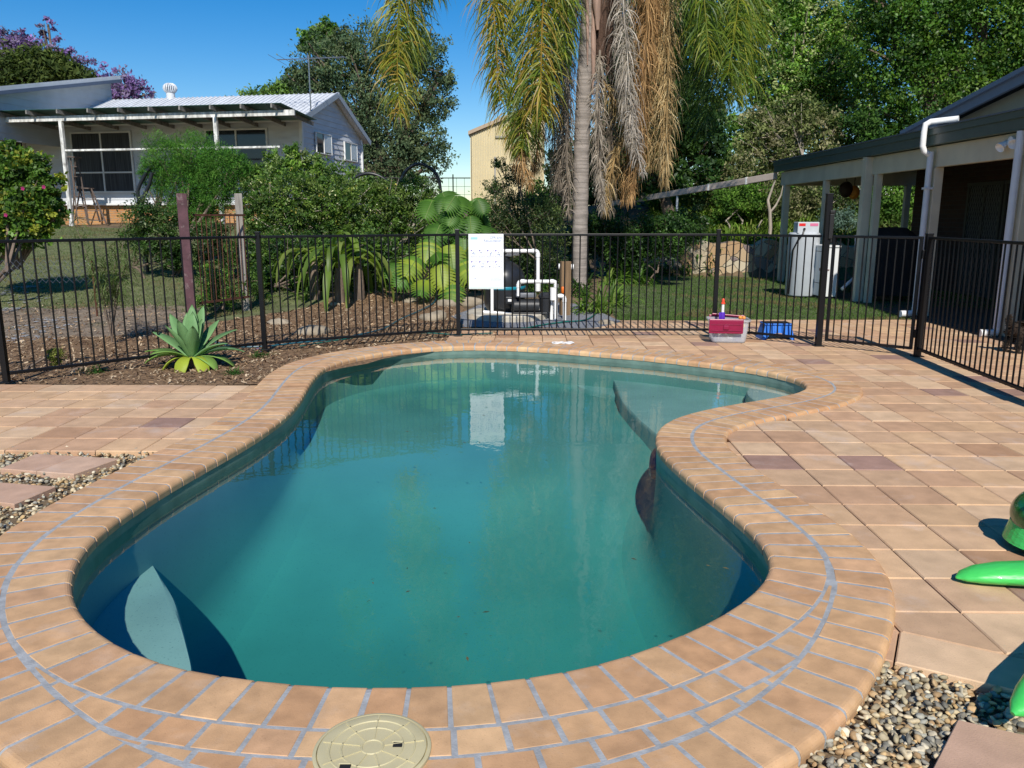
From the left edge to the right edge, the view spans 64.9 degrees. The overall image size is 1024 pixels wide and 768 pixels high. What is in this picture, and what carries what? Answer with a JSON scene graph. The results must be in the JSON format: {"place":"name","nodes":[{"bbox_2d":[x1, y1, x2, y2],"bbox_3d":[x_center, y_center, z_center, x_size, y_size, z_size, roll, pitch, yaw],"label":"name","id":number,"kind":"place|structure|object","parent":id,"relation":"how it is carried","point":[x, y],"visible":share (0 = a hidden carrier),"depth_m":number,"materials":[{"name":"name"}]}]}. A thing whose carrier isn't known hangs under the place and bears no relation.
{"place":"outdoors","nodes":[
{"label":"outdoors","id":0,"kind":"place"},
{"bbox_2d":[2,304,211,337],"bbox_3d":[-9.179,-0.935,11.485,10.021,0.196,3.748,0,12,0],"label":"soil patch","id":1,"kind":"object","parent":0,"point":[85,330],"visible":0.62,"depth_m":11.62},
{"bbox_2d":[0,260,97,316],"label":"chain link","id":2,"kind":"object","parent":1,"relation":"on","point":[96,309],"visible":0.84,"depth_m":11.82,"materials":[{"name":"metal"}]},
{"bbox_2d":[3,303,207,337],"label":"bark chips","id":3,"kind":"object","parent":1,"relation":"on","point":[35,311],"visible":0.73,"depth_m":11.48,"materials":[{"name":"wood"}]},
{"bbox_2d":[0,226,342,322],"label":"side lawn","id":4,"kind":"structure","parent":0,"point":[228,317],"depth_m":14.69,"materials":[{"name":"plant"}]},
{"bbox_2d":[0,138,74,281],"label":"shrub","id":5,"kind":"object","parent":4,"relation":"on","point":[32,203],"visible":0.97,"depth_m":12.66,"materials":[{"name":"green plant"}]},
{"bbox_2d":[115,191,238,278],"bbox_3d":[-6.117,-2.663,15.010,2.431,1.827,0.989,0,12,0],"label":"shrub","id":6,"kind":"object","parent":4,"relation":"on","point":[148,225],"visible":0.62,"depth_m":14.85,"materials":[{"name":"green plant"}]},
{"bbox_2d":[135,126,253,263],"bbox_3d":[-6.268,-3.621,16.127,2.448,2.987,1.513,0,12,0],"label":"shrub","id":7,"kind":"object","parent":4,"relation":"on","point":[215,171],"visible":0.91,"depth_m":15.78,"materials":[{"name":"green plant"}]},
{"bbox_2d":[193,261,266,311],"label":"shrub","id":8,"kind":"object","parent":4,"relation":"on","point":[254,284],"visible":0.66,"depth_m":12.23,"materials":[{"name":"green plant"}]},
{"bbox_2d":[231,167,327,252],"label":"hedge","id":9,"kind":"object","parent":4,"relation":"on","point":[276,207],"visible":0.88,"depth_m":14.65,"materials":[{"name":"green plant"}]},
{"bbox_2d":[238,141,376,227],"bbox_3d":[-4.371,-3.920,17.554,3.222,2.656,1.193,0,12,0],"label":"shrub","id":10,"kind":"object","parent":4,"relation":"on","point":[294,161],"visible":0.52,"depth_m":17.27,"materials":[{"name":"green plant"}]},
{"bbox_2d":[0,0,1019,210],"label":"sky","id":11,"kind":"structure","parent":0,"point":[204,48],"materials":[{"name":"blue"}]},
{"bbox_2d":[0,320,1023,695],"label":"paving","id":12,"kind":"structure","parent":0,"point":[906,470],"depth_m":5.41,"materials":[{"name":"stone"}]},
{"bbox_2d":[0,340,895,767],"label":"swimming pool","id":13,"kind":"structure","parent":12,"relation":"in","point":[212,596],"depth_m":4.76,"materials":[{"name":"liquid"}]},
{"bbox_2d":[312,713,430,767],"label":"skimmer lid","id":14,"kind":"object","parent":13,"relation":"on","point":[380,740],"visible":1,"depth_m":2.25,"materials":[{"name":"beige plastic"}]},
{"bbox_2d":[454,229,462,336],"bbox_3d":[-0.682,-1.267,10.137,0.100,1.338,0.100,0,12,0],"label":"fence post","id":15,"kind":"object","parent":12,"relation":"on","point":[457,270],"visible":1,"depth_m":10.11,"materials":[{"name":"metal"}]},
{"bbox_2d":[459,234,716,330],"bbox_3d":[0.944,-1.273,10.136,3.196,1.219,0.038,0,12,0],"label":"pool fence","id":16,"kind":"object","parent":15,"relation":"attached to","point":[586,328],"visible":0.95,"depth_m":10.15,"materials":[{"name":"metal"}]},
{"bbox_2d":[468,234,503,288],"bbox_3d":[-0.323,-1.526,10.052,0.435,0.680,0.007,0,12,0],"label":"safety sign","id":17,"kind":"object","parent":16,"relation":"attached to","point":[486,261],"visible":1,"depth_m":10.05,"materials":[{"name":"plastic"}]},
{"bbox_2d":[452,302,620,327],"bbox_3d":[0.341,-1.079,12.148,2.491,0.156,2.404,0,12,0],"label":"gravel strip","id":18,"kind":"object","parent":12,"relation":"on","point":[463,319],"visible":0.36,"depth_m":11.48,"materials":[{"name":"gravel"}]},
{"bbox_2d":[483,249,573,320],"bbox_3d":[0.466,-1.427,11.876,1.655,1.123,0.849,-9,15,-36],"label":"pool pipework","id":19,"kind":"object","parent":18,"relation":"on","point":[538,281],"visible":0.67,"depth_m":11.71,"materials":[{"name":"white plastic"}]},
{"bbox_2d":[559,261,570,314],"bbox_3d":[0.799,-1.408,12.048,0.168,0.839,0.264,0,12,0],"label":"wooden post","id":20,"kind":"object","parent":18,"relation":"on","point":[567,284],"visible":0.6,"depth_m":12.06,"materials":[{"name":"brown wood"}]},
{"bbox_2d":[574,279,622,314],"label":"strap plant","id":21,"kind":"object","parent":18,"relation":"on","point":[598,301],"visible":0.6,"depth_m":12.42,"materials":[{"name":"green plant"}]},
{"bbox_2d":[709,229,721,336],"bbox_3d":[2.570,-1.267,10.137,0.100,1.338,0.100,0,12,0],"label":"fence post","id":22,"kind":"object","parent":12,"relation":"on","point":[716,270],"visible":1,"depth_m":10.09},
{"bbox_2d":[720,234,821,339],"bbox_3d":[3.073,-1.192,9.746,1.228,1.219,0.038,9,15,37],"label":"pool fence","id":23,"kind":"object","parent":22,"relation":"attached to","point":[762,333],"visible":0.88,"depth_m":9.69,"materials":[{"name":"metal"}]},
{"bbox_2d":[709,313,743,333],"bbox_3d":[2.621,-0.678,9.767,0.500,0.322,0.423,1,12,7],"label":"storage box","id":24,"kind":"object","parent":12,"relation":"on","point":[731,324],"visible":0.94,"depth_m":9.58,"materials":[{"name":"pink plastic"}]},
{"bbox_2d":[756,321,794,339],"bbox_3d":[3.285,-0.670,10.044,0.401,0.206,0.296,0,12,0],"label":"step stool","id":25,"kind":"object","parent":12,"relation":"on","point":[774,328],"visible":0.84,"depth_m":9.93,"materials":[{"name":"blue plastic"}]},
{"bbox_2d":[811,193,833,346],"bbox_3d":[3.599,-1.303,9.296,0.115,1.748,0.115,0,12,0],"label":"fence post","id":26,"kind":"object","parent":12,"relation":"on","point":[823,279],"visible":1,"depth_m":9.28,"materials":[{"name":"metal"}]},
{"bbox_2d":[910,233,933,356],"bbox_3d":[4.403,-0.944,8.624,0.110,1.318,0.110,0,12,0],"label":"fence post","id":27,"kind":"object","parent":12,"relation":"on","point":[924,284],"visible":0.99,"depth_m":8.60,"materials":[{"name":"metal"}]},
{"bbox_2d":[825,210,925,349],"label":"pool gate","id":28,"kind":"structure","parent":27,"relation":"attached to","point":[921,255],"depth_m":8.96,"materials":[{"name":"black metal"}]},
{"bbox_2d":[917,237,1023,391],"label":"pool fence","id":29,"kind":"object","parent":27,"relation":"attached to","point":[1011,384],"visible":1,"depth_m":7.47,"materials":[{"name":"metal"}]},
{"bbox_2d":[955,491,1023,716],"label":"inflatable toy","id":30,"kind":"object","parent":12,"relation":"on","point":[1009,573],"visible":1,"depth_m":3.29,"materials":[{"name":"green plastic"}]},
{"bbox_2d":[1001,314,1023,353],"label":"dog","id":31,"kind":"object","parent":12,"relation":"on","point":[1015,334],"visible":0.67,"depth_m":8.90},
{"bbox_2d":[0,201,1023,767],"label":"ground","id":32,"kind":"structure","parent":0,"point":[640,209],"depth_m":4.80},
{"bbox_2d":[0,482,55,509],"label":"stepping paver","id":33,"kind":"object","parent":32,"relation":"on","point":[12,495],"visible":0.9,"depth_m":4.43,"materials":[{"name":"stone"}]},
{"bbox_2d":[0,39,100,85],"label":"tree","id":34,"kind":"object","parent":32,"relation":"on","point":[26,64],"visible":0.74,"depth_m":51.96,"materials":[{"name":"green plant"}]},
{"bbox_2d":[0,454,117,478],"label":"stepping paver","id":35,"kind":"object","parent":32,"relation":"on","point":[57,466],"visible":0.86,"depth_m":4.91,"materials":[{"name":"stone"}]},
{"bbox_2d":[60,156,89,224],"bbox_3d":[-15.354,-6.713,27.947,1.793,2.314,0.441,4,12,20],"label":"step ladder","id":36,"kind":"object","parent":32,"relation":"on","point":[74,186],"visible":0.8,"depth_m":27.72,"materials":[{"name":"brown wood"}]},
{"bbox_2d":[0,444,153,533],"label":"pebble bed","id":37,"kind":"object","parent":32,"relation":"on","point":[36,509],"visible":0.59,"depth_m":4.70,"materials":[{"name":"gravel"}]},
{"bbox_2d":[0,15,156,99],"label":"tree","id":38,"kind":"object","parent":32,"relation":"on","point":[132,87],"visible":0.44,"depth_m":58.21,"materials":[{"name":"purple plant"}]},
{"bbox_2d":[74,187,106,223],"bbox_3d":[-14.659,-6.171,27.905,1.656,1.248,0.551,2,12,10],"label":"step ladder","id":39,"kind":"object","parent":32,"relation":"on","point":[93,198],"visible":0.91,"depth_m":27.79,"materials":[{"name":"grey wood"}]},
{"bbox_2d":[0,103,315,225],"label":"pergola","id":40,"kind":"object","parent":32,"relation":"on","point":[217,114],"visible":0.84,"depth_m":26.33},
{"bbox_2d":[0,92,370,224],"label":"neighbour house","id":41,"kind":"structure","parent":32,"relation":"on","point":[336,131],"depth_m":29.29,"materials":[{"name":"paint"}]},
{"bbox_2d":[0,75,121,146],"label":"raised wing","id":42,"kind":"structure","parent":41,"relation":"attached to","point":[79,93],"depth_m":28.52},
{"bbox_2d":[69,131,135,192],"bbox_3d":[-14.858,-8.044,29.246,2.460,2.141,0.070,2,12,11],"label":"window","id":43,"kind":"structure","parent":41,"relation":"in","point":[103,171],"depth_m":29.23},
{"bbox_2d":[204,128,268,192],"bbox_3d":[-9.633,-7.830,28.274,2.363,2.174,0.070,2,12,11],"label":"window","id":44,"kind":"structure","parent":41,"relation":"in","point":[239,136],"depth_m":28.10,"materials":[{"name":"grey glass"}]},
{"bbox_2d":[315,131,332,155],"bbox_3d":[-6.872,-8.770,29.422,0.070,0.746,1.377,2,12,11],"label":"window","id":45,"kind":"structure","parent":41,"relation":"in","point":[319,137],"depth_m":29.16,"materials":[{"name":"white glass"}]},
{"bbox_2d":[176,193,194,312],"bbox_3d":[-4.465,-1.643,11.066,0.130,1.897,0.130,-5,13,-22],"label":"old post","id":46,"kind":"object","parent":32,"relation":"on","point":[183,218],"visible":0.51,"depth_m":10.96,"materials":[{"name":"purple paint"}]},
{"bbox_2d":[234,193,249,310],"bbox_3d":[-4.118,-1.917,12.306,0.110,1.933,0.110,-4,12,-17],"label":"old post","id":47,"kind":"object","parent":32,"relation":"on","point":[238,203],"visible":0.51,"depth_m":12.20,"materials":[{"name":"wood"}]},
{"bbox_2d":[192,214,249,303],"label":"rusty gate","id":48,"kind":"structure","parent":47,"relation":"attached to","point":[230,298],"depth_m":11.70,"materials":[{"name":"metal"}]},
{"bbox_2d":[0,289,510,384],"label":"mulch bed","id":49,"kind":"object","parent":32,"relation":"on","point":[151,380],"visible":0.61,"depth_m":9.52,"materials":[{"name":"wood"}]},
{"bbox_2d":[0,298,14,383],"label":"fence post","id":50,"kind":"object","parent":49,"relation":"on","point":[5,369],"visible":1,"depth_m":7.32,"materials":[{"name":"metal"}]},
{"bbox_2d":[17,346,109,371],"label":"shrub","id":51,"kind":"object","parent":49,"relation":"on","point":[52,356],"visible":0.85,"depth_m":8.07,"materials":[{"name":"green plant"}]},
{"bbox_2d":[54,202,154,341],"bbox_3d":[-4.798,-1.326,9.630,1.107,1.662,0.891,10,15,41],"label":"wispy plant","id":52,"kind":"object","parent":49,"relation":"on","point":[114,281],"visible":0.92,"depth_m":9.65,"materials":[{"name":"green plant"}]},
{"bbox_2d":[144,305,244,372],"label":"agave","id":53,"kind":"object","parent":49,"relation":"on","point":[189,340],"visible":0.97,"depth_m":8.18,"materials":[{"name":"green plant"}]},
{"bbox_2d":[254,231,270,350],"bbox_3d":[-2.817,-1.038,9.053,0.100,1.328,0.100,0,12,0],"label":"fence post","id":54,"kind":"object","parent":49,"relation":"on","point":[261,289],"visible":0.97,"depth_m":9.03,"materials":[{"name":"metal"}]},
{"bbox_2d":[0,236,262,374],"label":"pool fence","id":55,"kind":"object","parent":54,"relation":"attached to","point":[83,363],"visible":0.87,"depth_m":7.95,"materials":[{"name":"metal"}]},
{"bbox_2d":[260,234,456,343],"bbox_3d":[-1.750,-1.161,9.594,2.350,1.219,0.038,-6,13,-27],"label":"pool fence","id":56,"kind":"object","parent":54,"relation":"attached to","point":[320,338],"visible":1,"depth_m":9.56,"materials":[{"name":"metal"}]},
{"bbox_2d":[294,325,329,334],"bbox_3d":[-2.627,-0.676,10.618,0.474,0.209,0.368,0,12,0],"label":"garden rock","id":57,"kind":"object","parent":49,"relation":"on","point":[308,328],"visible":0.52,"depth_m":10.49,"materials":[{"name":"stone"}]},
{"bbox_2d":[272,244,354,299],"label":"lily clump","id":58,"kind":"object","parent":49,"relation":"on","point":[312,278],"visible":0.51,"depth_m":13.22,"materials":[{"name":"green plant"}]},
{"bbox_2d":[214,295,435,347],"bbox_3d":[-1.976,-0.927,11.240,1.107,0.209,4.667,7,13,30],"label":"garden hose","id":59,"kind":"object","parent":49,"relation":"on","point":[330,339],"visible":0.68,"depth_m":9.71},
{"bbox_2d":[287,241,387,312],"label":"lily clump","id":60,"kind":"object","parent":49,"relation":"on","point":[342,272],"visible":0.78,"depth_m":12.74,"materials":[{"name":"green plant"}]},
{"bbox_2d":[315,232,401,307],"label":"lily clump","id":61,"kind":"object","parent":49,"relation":"on","point":[358,278],"visible":0.58,"depth_m":13.17,"materials":[{"name":"green plant"}]},
{"bbox_2d":[380,239,468,302],"bbox_3d":[-1.240,-1.804,13.049,1.809,1.049,0.843,0,12,0],"label":"monstera","id":62,"kind":"object","parent":49,"relation":"on","point":[463,270],"visible":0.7,"depth_m":12.96,"materials":[{"name":"green plant"}]},
{"bbox_2d":[225,67,304,96],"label":"tree","id":63,"kind":"object","parent":32,"relation":"on","point":[276,88],"visible":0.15,"depth_m":48.70,"materials":[{"name":"green plant"}]},
{"bbox_2d":[295,14,338,65],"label":"tree","id":64,"kind":"object","parent":32,"relation":"on","point":[330,25],"visible":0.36,"depth_m":46.52,"materials":[{"name":"green plant"}]},
{"bbox_2d":[224,223,413,291],"bbox_3d":[-3.381,-2.115,14.059,3.472,1.365,1.178,0,12,0],"label":"shrub","id":65,"kind":"object","parent":32,"relation":"on","point":[265,258],"visible":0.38,"depth_m":13.87,"materials":[{"name":"green plant"}]},
{"bbox_2d":[295,169,385,241],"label":"hedge","id":66,"kind":"object","parent":32,"relation":"on","point":[346,216],"visible":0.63,"depth_m":15.22,"materials":[{"name":"green plant"}]},
{"bbox_2d":[276,7,460,207],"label":"tree","id":67,"kind":"object","parent":32,"relation":"on","point":[405,149],"visible":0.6,"depth_m":41.30,"materials":[{"name":"green plant"}]},
{"bbox_2d":[358,171,442,257],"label":"hedge","id":68,"kind":"object","parent":32,"relation":"on","point":[394,199],"visible":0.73,"depth_m":15.62,"materials":[{"name":"green plant"}]},
{"bbox_2d":[366,174,470,200],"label":"boundary fence","id":69,"kind":"object","parent":32,"relation":"on","point":[456,178],"visible":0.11,"depth_m":40.73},
{"bbox_2d":[252,247,600,298],"bbox_3d":[-2.097,-2.365,16.303,8.332,1.078,5.691,0,12,0],"label":"understory cover","id":70,"kind":"object","parent":32,"relation":"on","point":[531,285],"visible":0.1,"depth_m":14.65,"materials":[{"name":"green plant"}]},
{"bbox_2d":[413,191,493,285],"bbox_3d":[-0.983,-2.451,13.898,1.354,1.736,0.827,-4,12,-20],"label":"monstera","id":71,"kind":"object","parent":32,"relation":"on","point":[427,210],"visible":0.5,"depth_m":13.69,"materials":[{"name":"green plant"}]},
{"bbox_2d":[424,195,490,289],"bbox_3d":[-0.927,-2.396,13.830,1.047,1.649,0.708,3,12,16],"label":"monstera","id":72,"kind":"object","parent":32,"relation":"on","point":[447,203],"visible":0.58,"depth_m":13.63,"materials":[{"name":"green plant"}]},
{"bbox_2d":[468,109,544,218],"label":"garden shed","id":73,"kind":"structure","parent":32,"relation":"on","point":[484,150],"depth_m":32.80,"materials":[{"name":"beige metal"}]},
{"bbox_2d":[468,308,548,321],"bbox_3d":[-0.060,-1.019,12.043,1.240,0.140,1.240,0,12,0],"label":"concrete pad","id":74,"kind":"object","parent":32,"relation":"on","point":[501,316],"visible":0.37,"depth_m":11.54,"materials":[{"name":"concrete"}]},
{"bbox_2d":[484,247,525,311],"bbox_3d":[-0.112,-1.558,11.983,0.632,0.960,0.632,0,12,0],"label":"pool filter","id":75,"kind":"object","parent":74,"relation":"on","point":[508,272],"visible":0.44,"depth_m":11.77,"materials":[{"name":"black plastic"}]},
{"bbox_2d":[511,292,550,314],"bbox_3d":[0.299,-1.181,11.754,0.627,0.315,0.228,0,12,0],"label":"pool pump","id":76,"kind":"object","parent":74,"relation":"on","point":[531,304],"visible":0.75,"depth_m":11.67,"materials":[{"name":"plastic"}]},
{"bbox_2d":[463,156,572,279],"bbox_3d":[0.189,-3.171,15.504,2.359,2.736,1.586,0,12,0],"label":"shrub","id":77,"kind":"object","parent":32,"relation":"on","point":[520,224],"visible":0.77,"depth_m":15.29,"materials":[{"name":"green plant"}]},
{"bbox_2d":[521,148,622,214],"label":"shrub","id":78,"kind":"object","parent":32,"relation":"on","point":[592,199],"visible":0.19,"depth_m":25.91,"materials":[{"name":"green plant"}]},
{"bbox_2d":[361,0,786,287],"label":"palm tree","id":79,"kind":"object","parent":32,"relation":"on","point":[602,25],"visible":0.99,"depth_m":14.52,"materials":[{"name":"green plant"}]},
{"bbox_2d":[548,200,714,282],"bbox_3d":[2.873,-2.970,17.386,4.163,2.018,2.082,-5,13,-23],"label":"shrub","id":80,"kind":"object","parent":32,"relation":"on","point":[674,222],"visible":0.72,"depth_m":17.01,"materials":[{"name":"green plant"}]},
{"bbox_2d":[542,0,740,214],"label":"tree","id":81,"kind":"object","parent":32,"relation":"on","point":[702,153],"visible":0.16,"depth_m":22.25,"materials":[{"name":"green plant"}]},
{"bbox_2d":[604,233,722,285],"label":"clivia bank","id":82,"kind":"structure","parent":32,"relation":"on","point":[642,275],"depth_m":18.12,"materials":[{"name":"green plant"}]},
{"bbox_2d":[679,143,763,211],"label":"shrub","id":83,"kind":"object","parent":32,"relation":"on","point":[742,167],"visible":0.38,"depth_m":23.02,"materials":[{"name":"green plant"}]},
{"bbox_2d":[603,239,854,274],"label":"retaining wall","id":84,"kind":"structure","parent":32,"relation":"on","point":[843,252],"depth_m":20.43,"materials":[{"name":"stone"}]},
{"bbox_2d":[706,172,774,229],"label":"shrub","id":85,"kind":"object","parent":32,"relation":"on","point":[731,196],"visible":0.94,"depth_m":21.82,"materials":[{"name":"green plant"}]},
{"bbox_2d":[643,187,912,245],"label":"fern bank","id":86,"kind":"structure","parent":32,"relation":"on","point":[750,223],"depth_m":22.00,"materials":[{"name":"green plant"}]},
{"bbox_2d":[767,171,794,233],"bbox_3d":[6.993,-4.710,21.108,0.552,1.848,0.580,-10,15,-39],"label":"sapling","id":87,"kind":"object","parent":86,"relation":"on","point":[770,210],"visible":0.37,"depth_m":21.06,"materials":[{"name":"brown plant"}]},
{"bbox_2d":[751,174,822,224],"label":"shrub","id":88,"kind":"object","parent":32,"relation":"on","point":[798,194],"visible":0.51,"depth_m":21.98,"materials":[{"name":"green plant"}]},
{"bbox_2d":[728,89,866,181],"bbox_3d":[8.696,-7.146,24.532,4.466,3.536,2.143,2,12,9],"label":"tree","id":89,"kind":"object","parent":32,"relation":"on","point":[786,146],"visible":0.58,"depth_m":24.19,"materials":[{"name":"green plant"}]},
{"bbox_2d":[723,0,889,155],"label":"tree","id":90,"kind":"object","parent":32,"relation":"on","point":[801,66],"visible":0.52,"depth_m":28.53,"materials":[{"name":"green plant"}]},
{"bbox_2d":[802,186,859,220],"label":"shrub","id":91,"kind":"object","parent":32,"relation":"on","point":[839,201],"visible":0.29,"depth_m":22.15,"materials":[{"name":"green plant"}]},
{"bbox_2d":[814,204,857,231],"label":"shrub","id":92,"kind":"object","parent":32,"relation":"on","point":[842,221],"visible":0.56,"depth_m":21.28,"materials":[{"name":"green plant"}]},
{"bbox_2d":[851,186,914,224],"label":"shrub","id":93,"kind":"object","parent":32,"relation":"on","point":[892,202],"visible":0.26,"depth_m":21.68,"materials":[{"name":"green plant"}]},
{"bbox_2d":[835,105,934,191],"bbox_3d":[11.207,-6.653,23.517,4.228,2.918,2.868,0,12,0],"label":"shrub","id":94,"kind":"object","parent":32,"relation":"on","point":[863,127],"visible":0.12,"depth_m":23.30,"materials":[{"name":"green plant"}]},
{"bbox_2d":[772,66,1023,343],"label":"patio house","id":95,"kind":"structure","parent":32,"relation":"on","point":[971,180],"depth_m":14.08,"materials":[{"name":"beige paint"}]},
{"bbox_2d":[863,227,918,301],"bbox_3d":[6.724,-2.143,14.397,0.964,1.298,0.560,0,12,0],"label":"barbecue","id":96,"kind":"object","parent":95,"relation":"on","point":[891,231],"visible":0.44,"depth_m":14.14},
{"bbox_2d":[899,116,958,316],"bbox_3d":[6.161,-2.442,11.931,0.559,2.912,0.175,2,12,8],"label":"downpipe","id":97,"kind":"object","parent":95,"relation":"attached to","point":[927,187],"visible":0.84,"depth_m":11.82,"materials":[{"name":"white plastic"}]},
{"bbox_2d":[955,180,1004,298],"bbox_3d":[8.720,-2.685,14.992,0.071,2.090,1.170,0,12,0],"label":"security door","id":98,"kind":"structure","parent":95,"relation":"in","point":[1002,183],"depth_m":14.93,"materials":[{"name":"metal"}]},
{"bbox_2d":[979,130,1023,336],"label":"downpipe","id":99,"kind":"object","parent":95,"relation":"attached to","point":[1014,186],"visible":0.73,"depth_m":9.86,"materials":[{"name":"paint"}]},
{"bbox_2d":[995,180,1010,261],"bbox_3d":[8.720,-2.801,13.897,0.071,1.420,0.888,0,12,0],"label":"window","id":100,"kind":"structure","parent":95,"relation":"in","point":[1007,182],"depth_m":14.23,"materials":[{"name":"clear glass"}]},
{"bbox_2d":[797,632,1023,767],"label":"pebble bed","id":101,"kind":"object","parent":32,"relation":"on","point":[854,756],"visible":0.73,"depth_m":2.44,"materials":[{"name":"gravel"}]},
{"bbox_2d":[827,0,1023,138],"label":"tree","id":102,"kind":"object","parent":32,"relation":"on","point":[930,63],"visible":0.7,"depth_m":24.75,"materials":[{"name":"green plant"}]},
{"bbox_2d":[933,720,1023,767],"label":"stepping paver","id":103,"kind":"object","parent":32,"relation":"on","point":[969,745],"visible":1,"depth_m":2.29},
{"bbox_2d":[601,173,776,210],"bbox_3d":[4.421,-4.589,21.619,0.110,1.792,6.713,-7,13,-29],"label":"metal rail","id":104,"kind":"object","parent":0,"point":[732,183],"visible":0.77,"depth_m":20.50,"materials":[{"name":"metal"}]},
{"bbox_2d":[607,267,1023,320],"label":"lawn","id":105,"kind":"structure","parent":0,"point":[841,273],"depth_m":14.52,"materials":[{"name":"plant"}]},
{"bbox_2d":[603,280,644,308],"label":"strap plant","id":106,"kind":"object","parent":105,"relation":"on","point":[613,294],"visible":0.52,"depth_m":13.23,"materials":[{"name":"green plant"}]},
{"bbox_2d":[785,222,819,295],"bbox_3d":[5.545,-2.388,15.360,0.576,1.378,0.584,0,12,0],"label":"water heater","id":107,"kind":"object","parent":105,"relation":"on","point":[806,228],"visible":0.73,"depth_m":15.14,"materials":[{"name":"white metal"}]},
{"bbox_2d":[810,244,839,298],"bbox_3d":[5.835,-2.115,15.118,0.300,0.981,0.800,0,12,0],"label":"heater cabinet","id":108,"kind":"object","parent":105,"relation":"on","point":[817,270],"visible":0.34,"depth_m":14.83,"materials":[{"name":"white metal"}]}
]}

